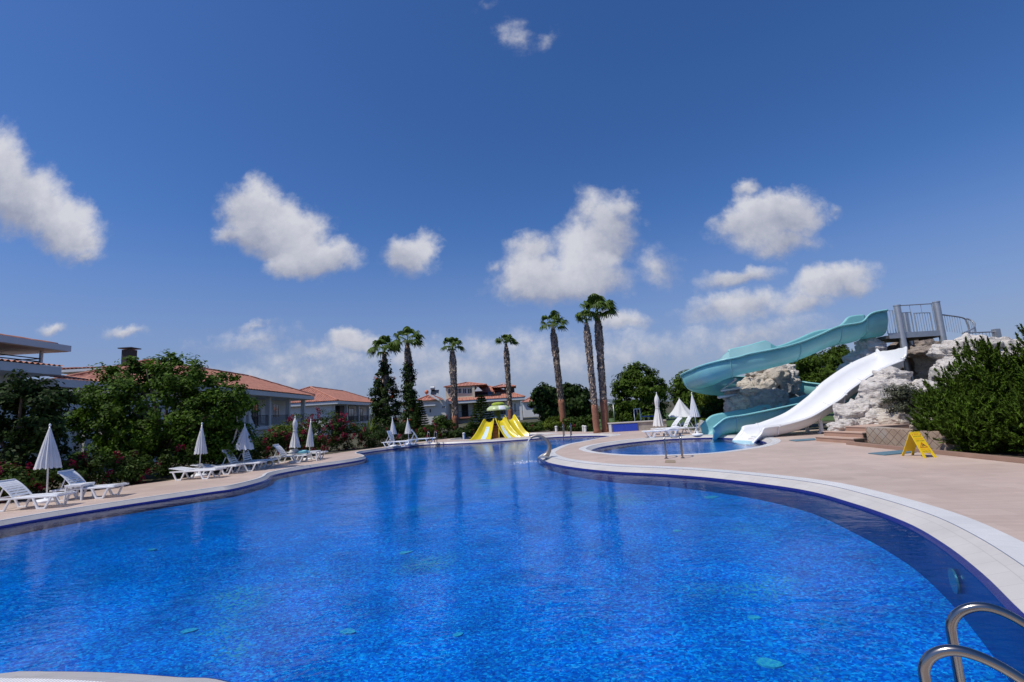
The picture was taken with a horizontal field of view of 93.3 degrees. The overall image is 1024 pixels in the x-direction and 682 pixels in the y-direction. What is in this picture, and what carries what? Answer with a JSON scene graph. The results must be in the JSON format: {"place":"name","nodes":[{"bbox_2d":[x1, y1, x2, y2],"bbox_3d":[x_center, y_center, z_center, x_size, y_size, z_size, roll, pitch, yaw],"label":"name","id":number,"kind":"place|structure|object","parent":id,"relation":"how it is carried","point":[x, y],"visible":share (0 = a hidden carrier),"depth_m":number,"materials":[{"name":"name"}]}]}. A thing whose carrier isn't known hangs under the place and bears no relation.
{"place":"outdoors","nodes":[
{"label":"outdoors","id":0,"kind":"place"},
{"bbox_2d":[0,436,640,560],"bbox_3d":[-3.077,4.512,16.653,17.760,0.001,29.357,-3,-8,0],"label":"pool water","id":1,"kind":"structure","parent":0,"point":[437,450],"depth_m":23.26,"materials":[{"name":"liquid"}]},
{"bbox_2d":[516,434,551,463],"bbox_3d":[0.602,3.929,17.659,1.695,0.992,0.934,-3,-8,0],"label":"fountain spout","id":2,"kind":"object","parent":1,"relation":"on","point":[546,454],"visible":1,"depth_m":17.61,"materials":[{"name":"metal"}]},
{"bbox_2d":[354,419,378,445],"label":"dwarf palm","id":3,"kind":"object","parent":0,"point":[367,427],"visible":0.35,"depth_m":32.27,"materials":[{"name":"green plant"}]},
{"bbox_2d":[4,401,834,501],"bbox_3d":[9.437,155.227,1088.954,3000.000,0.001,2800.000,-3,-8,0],"label":"ground","id":4,"kind":"structure","parent":0,"point":[150,479],"depth_m":28.80,"materials":[{"name":"soil"}]},
{"bbox_2d":[0,461,58,502],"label":"flowering shrub","id":5,"kind":"object","parent":4,"relation":"on","point":[28,480],"visible":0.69,"depth_m":14.42,"materials":[{"name":"green plant"}]},
{"bbox_2d":[0,368,83,472],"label":"broadleaf tree","id":6,"kind":"object","parent":4,"relation":"on","point":[19,398],"visible":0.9,"depth_m":15.89,"materials":[{"name":"green plant"}]},
{"bbox_2d":[0,333,107,469],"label":"villa","id":7,"kind":"object","parent":4,"relation":"on","point":[11,345],"visible":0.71,"depth_m":25.36,"materials":[{"name":"white paint"}]},
{"bbox_2d":[30,451,113,492],"bbox_3d":[-14.672,4.475,16.078,2.285,1.561,1.925,1,-9,-27],"label":"flowering shrub","id":8,"kind":"object","parent":4,"relation":"on","point":[80,466],"visible":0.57,"depth_m":16.09,"materials":[{"name":"green plant"}]},
{"bbox_2d":[61,347,140,374],"bbox_3d":[-33.574,5.415,42.913,6.387,9.042,9.717,-3,-8,-4],"label":"villa","id":9,"kind":"object","parent":4,"relation":"on","point":[128,351],"visible":0.15,"depth_m":39.62,"materials":[{"name":"white paint"}]},
{"bbox_2d":[98,449,168,484],"bbox_3d":[-13.910,4.681,17.641,2.326,1.425,1.983,-10,-10,40],"label":"flowering shrub","id":10,"kind":"object","parent":4,"relation":"on","point":[128,467],"visible":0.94,"depth_m":17.41,"materials":[{"name":"green plant"}]},
{"bbox_2d":[64,349,265,475],"bbox_3d":[-14.591,2.976,20.246,7.313,5.271,5.832,1,-9,-31],"label":"broadleaf tree","id":11,"kind":"object","parent":4,"relation":"on","point":[148,435],"visible":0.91,"depth_m":19.60,"materials":[{"name":"green plant"}]},
{"bbox_2d":[149,441,206,476],"bbox_3d":[-13.166,4.710,19.259,1.763,1.439,2.053,-9,-10,34],"label":"flowering shrub","id":12,"kind":"object","parent":4,"relation":"on","point":[179,456],"visible":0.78,"depth_m":18.97,"materials":[{"name":"green plant"}]},
{"bbox_2d":[49,359,314,465],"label":"bungalow","id":13,"kind":"object","parent":4,"relation":"on","point":[277,398],"visible":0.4,"depth_m":44.98,"materials":[{"name":"white paint"}]},
{"bbox_2d":[233,433,270,460],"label":"flowering shrub","id":14,"kind":"object","parent":4,"relation":"on","point":[254,454],"visible":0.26,"depth_m":23.41,"materials":[{"name":"green plant"}]},
{"bbox_2d":[255,423,291,458],"bbox_3d":[-12.485,5.333,25.131,1.866,2.072,2.091,-9,-10,33],"label":"flowering shrub","id":15,"kind":"object","parent":4,"relation":"on","point":[277,436],"visible":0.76,"depth_m":25.05,"materials":[{"name":"green plant"}]},
{"bbox_2d":[264,413,313,453],"bbox_3d":[-12.395,5.372,26.725,2.760,2.784,2.273,-3,-8,0],"label":"flowering shrub","id":16,"kind":"object","parent":4,"relation":"on","point":[289,425],"visible":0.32,"depth_m":26.77,"materials":[{"name":"green plant"}]},
{"bbox_2d":[293,429,333,456],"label":"flowering shrub","id":17,"kind":"object","parent":4,"relation":"on","point":[318,439],"visible":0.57,"depth_m":26.28,"materials":[{"name":"green plant"}]},
{"bbox_2d":[299,407,349,450],"bbox_3d":[-11.401,5.369,29.440,2.914,2.740,2.448,-3,-8,0],"label":"flowering shrub","id":18,"kind":"object","parent":4,"relation":"on","point":[324,422],"visible":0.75,"depth_m":29.16,"materials":[{"name":"green plant"}]},
{"bbox_2d":[291,386,373,435],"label":"bungalow","id":19,"kind":"object","parent":4,"relation":"on","point":[355,407],"visible":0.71,"depth_m":68.10,"materials":[{"name":"white paint"}]},
{"bbox_2d":[324,417,369,449],"bbox_3d":[-10.260,5.817,30.038,2.774,2.366,1.972,-1,-9,-19],"label":"flowering shrub","id":20,"kind":"object","parent":4,"relation":"on","point":[352,427],"visible":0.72,"depth_m":29.98,"materials":[{"name":"green plant"}]},
{"bbox_2d":[352,424,388,447],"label":"flowering shrub","id":21,"kind":"object","parent":4,"relation":"on","point":[379,433],"visible":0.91,"depth_m":30.86,"materials":[{"name":"green plant"}]},
{"bbox_2d":[366,335,402,436],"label":"fan palm","id":22,"kind":"object","parent":4,"relation":"on","point":[383,411],"visible":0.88,"depth_m":45.63,"materials":[{"name":"green plant"}]},
{"bbox_2d":[379,420,411,443],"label":"flowering shrub","id":23,"kind":"object","parent":4,"relation":"on","point":[400,429],"visible":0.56,"depth_m":32.44,"materials":[{"name":"green plant"}]},
{"bbox_2d":[391,326,424,436],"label":"fan palm","id":24,"kind":"object","parent":4,"relation":"on","point":[409,396],"visible":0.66,"depth_m":42.27,"materials":[{"name":"green plant"}]},
{"bbox_2d":[410,400,428,436],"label":"conifer","id":25,"kind":"object","parent":4,"relation":"on","point":[419,409],"visible":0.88,"depth_m":37.38,"materials":[{"name":"green plant"}]},
{"bbox_2d":[413,423,441,440],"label":"flowering shrub","id":26,"kind":"object","parent":4,"relation":"on","point":[424,430],"visible":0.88,"depth_m":34.36,"materials":[{"name":"green plant"}]},
{"bbox_2d":[431,414,455,438],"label":"flowering shrub","id":27,"kind":"object","parent":4,"relation":"on","point":[442,420],"visible":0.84,"depth_m":36.14,"materials":[{"name":"green plant"}]},
{"bbox_2d":[440,337,465,437],"bbox_3d":[-4.368,3.503,37.173,2.129,7.704,2.063,-3,-8,0],"label":"fan palm","id":28,"kind":"object","parent":4,"relation":"on","point":[453,341],"visible":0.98,"depth_m":37.08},
{"bbox_2d":[447,427,473,437],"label":"flowering shrub","id":29,"kind":"object","parent":4,"relation":"on","point":[457,432],"visible":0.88,"depth_m":35.19,"materials":[{"name":"green plant"}]},
{"bbox_2d":[467,395,495,432],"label":"conifer","id":30,"kind":"object","parent":4,"relation":"on","point":[479,407],"visible":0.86,"depth_m":35.83,"materials":[{"name":"green plant"}]},
{"bbox_2d":[443,382,524,423],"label":"apartment house","id":31,"kind":"structure","parent":4,"relation":"on","point":[468,393],"depth_m":83.06,"materials":[{"name":"white paint"}]},
{"bbox_2d":[494,334,518,418],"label":"fan palm","id":32,"kind":"object","parent":4,"relation":"on","point":[507,338],"visible":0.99,"depth_m":45.07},
{"bbox_2d":[0,428,1023,541],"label":"pool deck","id":33,"kind":"structure","parent":4,"relation":"on","point":[989,493],"depth_m":11.90,"materials":[{"name":"stone"}]},
{"bbox_2d":[0,479,76,511],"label":"sun lounger","id":34,"kind":"object","parent":33,"relation":"on","point":[5,485],"visible":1,"depth_m":12.65,"materials":[{"name":"white plastic"}]},
{"bbox_2d":[33,424,61,503],"bbox_3d":[-13.262,3.469,13.834,0.605,2.198,0.600,-3,-8,0],"label":"closed umbrella","id":35,"kind":"object","parent":33,"relation":"on","point":[48,457],"visible":0.95,"depth_m":13.76,"materials":[{"name":"white fabric"}]},
{"bbox_2d":[62,482,94,501],"bbox_3d":[-12.365,4.305,13.826,0.490,0.445,0.500,-3,-8,-6],"label":"side table","id":36,"kind":"object","parent":33,"relation":"on","point":[78,485],"visible":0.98,"depth_m":13.64,"materials":[{"name":"white plastic"}]},
{"bbox_2d":[49,469,128,501],"bbox_3d":[-12.212,4.119,14.014,1.749,0.840,0.642,-3,-8,-4],"label":"sun lounger","id":37,"kind":"object","parent":33,"relation":"on","point":[67,475],"visible":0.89,"depth_m":13.90,"materials":[{"name":"white plastic"}]},
{"bbox_2d":[169,467,226,480],"bbox_3d":[-11.410,4.771,17.552,1.805,0.443,0.642,-4,-8,4],"label":"sun lounger","id":38,"kind":"object","parent":33,"relation":"on","point":[184,470],"visible":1,"depth_m":17.35,"materials":[{"name":"white plastic"}]},
{"bbox_2d":[191,423,207,476],"bbox_3d":[-11.922,4.132,18.479,0.540,2.023,0.540,-3,-8,0],"label":"closed umbrella","id":39,"kind":"object","parent":33,"relation":"on","point":[200,447],"visible":0.92,"depth_m":18.41,"materials":[{"name":"white fabric"}]},
{"bbox_2d":[190,463,244,474],"bbox_3d":[-11.377,4.936,18.691,1.807,0.432,0.642,-3,-8,0],"label":"sun lounger","id":40,"kind":"object","parent":33,"relation":"on","point":[231,466],"visible":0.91,"depth_m":18.48,"materials":[{"name":"white plastic"}]},
{"bbox_2d":[219,449,266,472],"bbox_3d":[-10.870,4.771,19.435,1.749,0.905,0.642,-3,-8,-2],"label":"sun lounger","id":41,"kind":"object","parent":33,"relation":"on","point":[230,459],"visible":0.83,"depth_m":19.35,"materials":[{"name":"white plastic"}]},
{"bbox_2d":[234,423,253,471],"bbox_3d":[-10.880,4.302,19.676,0.750,1.896,0.762,-3,-8,0],"label":"closed umbrella","id":42,"kind":"object","parent":33,"relation":"on","point":[243,442],"visible":0.95,"depth_m":19.53,"materials":[{"name":"white fabric"}]},
{"bbox_2d":[234,450,277,468],"bbox_3d":[-10.915,4.897,20.494,1.749,0.957,0.642,-4,-8,2],"label":"sun lounger","id":43,"kind":"object","parent":33,"relation":"on","point":[246,453],"visible":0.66,"depth_m":20.48,"materials":[{"name":"white plastic"}]},
{"bbox_2d":[268,444,311,463],"bbox_3d":[-10.172,5.135,22.188,1.749,0.871,0.642,-3,-8,0],"label":"sun lounger","id":44,"kind":"object","parent":33,"relation":"on","point":[279,447],"visible":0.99,"depth_m":22.07,"materials":[{"name":"white plastic"}]},
{"bbox_2d":[288,416,300,462],"bbox_3d":[-9.992,4.504,22.254,0.540,2.110,0.540,-3,-8,0],"label":"closed umbrella","id":45,"kind":"object","parent":33,"relation":"on","point":[294,442],"visible":0.98,"depth_m":22.17,"materials":[{"name":"white fabric"}]},
{"bbox_2d":[303,419,314,459],"bbox_3d":[-9.799,4.734,23.364,0.540,1.943,0.540,-3,-8,0],"label":"closed umbrella","id":46,"kind":"object","parent":33,"relation":"on","point":[309,442],"visible":0.94,"depth_m":23.28,"materials":[{"name":"white fabric"}]},
{"bbox_2d":[381,430,412,447],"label":"sun lounger","id":47,"kind":"object","parent":33,"relation":"on","point":[391,437],"visible":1,"depth_m":28.91,"materials":[{"name":"white plastic"}]},
{"bbox_2d":[470,402,529,440],"bbox_3d":[-0.583,5.450,32.489,3.483,2.774,4.282,-6,-8,18],"label":"kids slide","id":48,"kind":"object","parent":33,"relation":"on","point":[505,427],"visible":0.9,"depth_m":32.41,"materials":[{"name":"yellow plastic"}]},
{"bbox_2d":[0,433,1023,681],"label":"overflow grate","id":49,"kind":"object","parent":33,"relation":"on","point":[1012,547],"visible":0.94,"depth_m":6.83,"materials":[{"name":"plastic"}]},
{"bbox_2d":[574,309,602,432],"bbox_3d":[5.188,1.902,31.267,1.762,8.078,1.669,-7,-9,25],"label":"fan palm","id":50,"kind":"object","parent":33,"relation":"on","point":[591,373],"visible":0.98,"depth_m":31.22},
{"bbox_2d":[575,293,618,431],"bbox_3d":[5.984,1.359,31.788,2.896,9.234,2.732,2,-10,-36],"label":"fan palm","id":51,"kind":"object","parent":33,"relation":"on","point":[594,301],"visible":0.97,"depth_m":31.61,"materials":[{"name":"plant"}]},
{"bbox_2d":[607,419,666,431],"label":"wall","id":52,"kind":"structure","parent":33,"relation":"on","point":[630,426],"depth_m":30.46,"materials":[{"name":"blue stone"}]},
{"bbox_2d":[653,392,664,429],"bbox_3d":[8.761,4.238,29.162,0.687,2.314,0.683,-3,-8,0],"label":"closed umbrella","id":53,"kind":"object","parent":33,"relation":"on","point":[658,420],"visible":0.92,"depth_m":29.02,"materials":[{"name":"white fabric"}]},
{"bbox_2d":[641,426,679,437],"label":"sun lounger","id":54,"kind":"object","parent":33,"relation":"on","point":[665,430],"visible":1,"depth_m":23.92,"materials":[{"name":"white plastic"}]},
{"bbox_2d":[651,417,683,434],"bbox_3d":[8.329,4.540,25.828,1.749,0.840,0.642,-3,-8,-6],"label":"sun lounger","id":55,"kind":"object","parent":33,"relation":"on","point":[676,421],"visible":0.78,"depth_m":25.73,"materials":[{"name":"white plastic"}]},
{"bbox_2d":[663,432,684,458],"bbox_3d":[5.113,3.725,15.184,0.607,1.666,0.652,-6,-8,18],"label":"pool ladder","id":56,"kind":"object","parent":33,"relation":"attached to","point":[680,440],"visible":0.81,"depth_m":15.02,"materials":[{"name":"silver metal"}]},
{"bbox_2d":[579,435,780,455],"bbox_3d":[6.773,4.219,19.905,8.044,0.001,8.770,-3,-8,0],"label":"overflow grate","id":57,"kind":"object","parent":33,"relation":"on","point":[772,442],"visible":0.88,"depth_m":17.52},
{"bbox_2d":[662,415,698,434],"bbox_3d":[8.778,4.396,25.295,1.749,0.924,0.642,-3,-8,0],"label":"sun lounger","id":58,"kind":"object","parent":33,"relation":"on","point":[685,427],"visible":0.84,"depth_m":25.17,"materials":[{"name":"white plastic"}]},
{"bbox_2d":[690,392,702,435],"bbox_3d":[9.040,3.578,23.868,0.540,2.105,0.540,-3,-8,0],"label":"closed umbrella","id":59,"kind":"object","parent":33,"relation":"on","point":[694,411],"visible":1,"depth_m":23.77,"materials":[{"name":"white fabric"}]},
{"bbox_2d":[680,309,887,442],"bbox_3d":[13.513,1.972,24.998,8.796,5.863,5.941,-3,-8,0],"label":"water slide","id":60,"kind":"object","parent":33,"relation":"on","point":[718,378],"visible":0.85,"depth_m":22.82,"materials":[{"name":"plastic"}]},
{"bbox_2d":[815,424,910,442],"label":"steps","id":61,"kind":"structure","parent":33,"relation":"on","point":[855,433],"depth_m":16.56,"materials":[{"name":"stone"}]},
{"bbox_2d":[878,381,926,414],"bbox_3d":[13.590,2.181,16.651,1.704,1.630,1.323,-3,-8,0],"label":"scrub bush","id":62,"kind":"object","parent":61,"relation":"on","point":[901,396],"visible":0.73,"depth_m":16.54,"materials":[{"name":"green plant"}]},
{"bbox_2d":[901,432,936,457],"bbox_3d":[10.278,2.624,12.287,0.349,0.624,0.677,-3,-8,-3],"label":"caution sign","id":63,"kind":"object","parent":33,"relation":"on","point":[914,439],"visible":1,"depth_m":12.24,"materials":[{"name":"yellow plastic"}]},
{"bbox_2d":[846,441,1023,463],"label":"kerb","id":64,"kind":"structure","parent":33,"relation":"on","point":[982,456],"depth_m":11.88,"materials":[{"name":"beige stone"}]},
{"bbox_2d":[527,421,546,431],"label":"flowering shrub","id":65,"kind":"object","parent":4,"relation":"on","point":[538,427],"visible":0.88,"depth_m":37.19,"materials":[{"name":"green plant"}]},
{"bbox_2d":[541,416,561,430],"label":"flowering shrub","id":66,"kind":"object","parent":4,"relation":"on","point":[551,423],"visible":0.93,"depth_m":37.39,"materials":[{"name":"green plant"}]},
{"bbox_2d":[527,382,579,421],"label":"tree","id":67,"kind":"object","parent":4,"relation":"on","point":[543,400],"visible":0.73,"depth_m":46.75,"materials":[{"name":"green plant"}]},
{"bbox_2d":[539,310,568,430],"bbox_3d":[3.618,2.267,38.156,2.549,9.522,2.751,-3,-8,0],"label":"fan palm","id":68,"kind":"object","parent":4,"relation":"on","point":[554,315],"visible":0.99,"depth_m":38.15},
{"bbox_2d":[562,382,591,417],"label":"tree","id":69,"kind":"object","parent":4,"relation":"on","point":[577,395],"visible":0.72,"depth_m":48.49,"materials":[{"name":"green plant"}]},
{"bbox_2d":[690,401,723,430],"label":"conifer","id":70,"kind":"object","parent":4,"relation":"on","point":[706,412],"visible":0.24,"depth_m":27.24,"materials":[{"name":"green plant"}]},
{"bbox_2d":[696,393,724,411],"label":"conifer","id":71,"kind":"object","parent":4,"relation":"on","point":[703,399],"visible":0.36,"depth_m":28.02,"materials":[{"name":"green plant"}]},
{"bbox_2d":[722,363,806,411],"bbox_3d":[13.239,2.767,25.211,4.788,3.403,2.454,-3,-8,0],"label":"rock outcrop","id":72,"kind":"object","parent":4,"relation":"on","point":[773,387],"visible":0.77,"depth_m":24.67,"materials":[{"name":"stone"}]},
{"bbox_2d":[836,337,886,371],"bbox_3d":[16.425,1.801,23.373,3.860,3.982,1.911,-3,-8,0],"label":"rock outcrop","id":73,"kind":"object","parent":4,"relation":"on","point":[866,347],"visible":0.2,"depth_m":23.17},
{"bbox_2d":[826,338,942,430],"bbox_3d":[17.541,1.603,20.991,13.823,4.551,3.746,4,-11,-41],"label":"rock outcrop","id":74,"kind":"object","parent":4,"relation":"on","point":[864,407],"visible":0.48,"depth_m":18.01,"materials":[{"name":"stone"}]},
{"bbox_2d":[926,333,1022,382],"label":"rock outcrop","id":75,"kind":"object","parent":74,"relation":"on","point":[941,354],"visible":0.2,"depth_m":19.16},
{"bbox_2d":[854,301,1001,380],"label":"slide tower","id":76,"kind":"structure","parent":4,"relation":"on","point":[904,335],"depth_m":22.98,"materials":[{"name":"metal"}]},
{"bbox_2d":[418,386,450,425],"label":"gabled house","id":77,"kind":"structure","parent":0,"point":[434,405],"depth_m":78.01,"materials":[{"name":"paint"}]},
{"bbox_2d":[0,439,1009,681],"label":"pool floor","id":78,"kind":"structure","parent":0,"point":[513,577],"depth_m":6.98,"materials":[{"name":"blue tile"}]},
{"bbox_2d":[0,436,1023,681],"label":"pool wall","id":79,"kind":"structure","parent":78,"relation":"on","point":[932,564],"depth_m":7.99,"materials":[{"name":"blue tile"}]},
{"bbox_2d":[0,436,1017,614],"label":"pool edge tile","id":80,"kind":"object","parent":79,"relation":"attached to","point":[994,593],"visible":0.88,"depth_m":9.61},
{"bbox_2d":[0,434,1023,681],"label":"pool coping","id":81,"kind":"object","parent":79,"relation":"on","point":[1000,570],"visible":0.83,"depth_m":6.86,"materials":[{"name":"stone"}]},
{"bbox_2d":[0,436,1023,681],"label":"pool edge tile","id":82,"kind":"object","parent":79,"relation":"attached to","point":[1000,594],"visible":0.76,"depth_m":7.18,"materials":[{"name":"tile"}]},
{"bbox_2d":[948,568,959,593],"bbox_3d":[4.941,2.684,5.409,0.020,0.260,0.260,-7,-9,25],"label":"pool lamp","id":83,"kind":"object","parent":79,"relation":"attached to","point":[953,581],"visible":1,"depth_m":5.38,"materials":[{"name":"blue glass"}]},
{"bbox_2d":[917,602,1023,681],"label":"pool ladder","id":84,"kind":"object","parent":79,"relation":"attached to","point":[954,650],"visible":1,"depth_m":2.19,"materials":[{"name":"silver metal"}]},
{"bbox_2d":[756,657,783,668],"bbox_3d":[2.618,3.280,4.907,0.251,0.030,0.171,-10,-10,37],"label":"floor mosaic","id":85,"kind":"object","parent":78,"relation":"on","point":[767,662],"visible":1,"depth_m":4.90},
{"bbox_2d":[369,398,672,419],"bbox_3d":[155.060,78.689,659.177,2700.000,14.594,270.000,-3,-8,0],"label":"hills","id":86,"kind":"structure","parent":0,"point":[521,404],"depth_m":589.21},
{"bbox_2d":[521,397,538,416],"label":"house","id":87,"kind":"structure","parent":0,"point":[527,411],"depth_m":104.41,"materials":[{"name":"paint"}]},
{"bbox_2d":[602,442,757,454],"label":"pool floor","id":88,"kind":"structure","parent":0,"point":[677,448],"depth_m":20.67,"materials":[{"name":"blue tile"}]},
{"bbox_2d":[593,438,764,451],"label":"pool wall","id":89,"kind":"structure","parent":88,"relation":"on","point":[660,441],"depth_m":23.00,"materials":[{"name":"blue tile"}]},
{"bbox_2d":[586,435,771,449],"bbox_3d":[6.777,4.278,19.896,7.444,0.099,8.171,-3,-8,0],"label":"pool coping","id":90,"kind":"object","parent":89,"relation":"on","point":[766,440],"visible":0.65,"depth_m":23.11,"materials":[{"name":"stone"}]},
{"bbox_2d":[731,346,907,445],"bbox_3d":[13.395,2.343,21.169,7.361,3.861,1.896,-3,-8,-2],"label":"water slide","id":91,"kind":"object","parent":88,"relation":"on","point":[841,386],"visible":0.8,"depth_m":21.67,"materials":[{"name":"white plastic"}]},
{"bbox_2d":[596,439,764,454],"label":"pool water","id":92,"kind":"structure","parent":0,"point":[675,446],"depth_m":20.33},
{"bbox_2d":[588,412,834,431],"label":"lawn","id":93,"kind":"structure","parent":0,"point":[828,417],"depth_m":38.06,"materials":[{"name":"green plant"}]},
{"bbox_2d":[560,416,580,430],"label":"flowering shrub","id":94,"kind":"object","parent":93,"relation":"on","point":[572,420],"visible":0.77,"depth_m":35.65,"materials":[{"name":"green plant"}]},
{"bbox_2d":[577,414,599,430],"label":"flowering shrub","id":95,"kind":"object","parent":93,"relation":"on","point":[587,421],"visible":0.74,"depth_m":34.11,"materials":[{"name":"green plant"}]},
{"bbox_2d":[608,361,672,421],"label":"tree","id":96,"kind":"object","parent":93,"relation":"on","point":[648,385],"visible":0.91,"depth_m":44.82,"materials":[{"name":"green plant"}]},
{"bbox_2d":[668,398,689,424],"bbox_3d":[11.933,4.969,34.231,1.798,1.904,1.798,-3,-8,0],"label":"closed umbrella","id":97,"kind":"object","parent":93,"relation":"on","point":[680,409],"visible":0.93,"depth_m":33.91,"materials":[{"name":"white fabric"}]},
{"bbox_2d":[666,369,701,422],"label":"pine tree","id":98,"kind":"object","parent":93,"relation":"on","point":[682,392],"visible":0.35,"depth_m":36.37,"materials":[{"name":"green plant"}]},
{"bbox_2d":[789,344,852,382],"bbox_3d":[22.669,2.837,35.767,5.836,5.440,5.191,-10,-10,37],"label":"pine tree","id":99,"kind":"object","parent":93,"relation":"on","point":[821,367],"visible":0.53,"depth_m":34.77,"materials":[{"name":"green plant"}]},
{"bbox_2d":[868,450,911,454],"bbox_3d":[10.370,3.037,13.163,1.154,0.016,0.553,-2,-8,-11],"label":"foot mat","id":100,"kind":"object","parent":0,"point":[890,452],"visible":1,"depth_m":13.12,"materials":[{"name":"blue plastic"}]},
{"bbox_2d":[863,442,1023,457],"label":"soil","id":101,"kind":"structure","parent":0,"point":[1013,454],"depth_m":11.68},
{"bbox_2d":[865,426,960,450],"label":"stone wall","id":102,"kind":"structure","parent":101,"relation":"on","point":[889,436],"depth_m":14.41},
{"bbox_2d":[906,357,978,439],"bbox_3d":[12.204,1.749,13.554,2.045,2.543,1.970,2,-10,-34],"label":"thuja","id":103,"kind":"object","parent":101,"relation":"on","point":[932,399],"visible":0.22,"depth_m":13.52,"materials":[{"name":"green plant"}]},
{"bbox_2d":[929,382,1022,453],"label":"thuja","id":104,"kind":"object","parent":101,"relation":"on","point":[963,417],"visible":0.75,"depth_m":12.09,"materials":[{"name":"green plant"}]},
{"bbox_2d":[948,335,1021,403],"bbox_3d":[12.946,1.333,13.020,2.317,3.154,2.202,-3,-8,0],"label":"thuja","id":105,"kind":"object","parent":101,"relation":"on","point":[990,374],"visible":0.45,"depth_m":12.80,"materials":[{"name":"green plant"}]},
{"bbox_2d":[980,371,1023,452],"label":"thuja","id":106,"kind":"object","parent":101,"relation":"on","point":[1012,411],"visible":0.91,"depth_m":11.25,"materials":[{"name":"green plant"}]},
{"bbox_2d":[999,323,1023,386],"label":"thuja","id":107,"kind":"object","parent":101,"relation":"on","point":[1018,349],"visible":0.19,"depth_m":12.56,"materials":[{"name":"green plant"}]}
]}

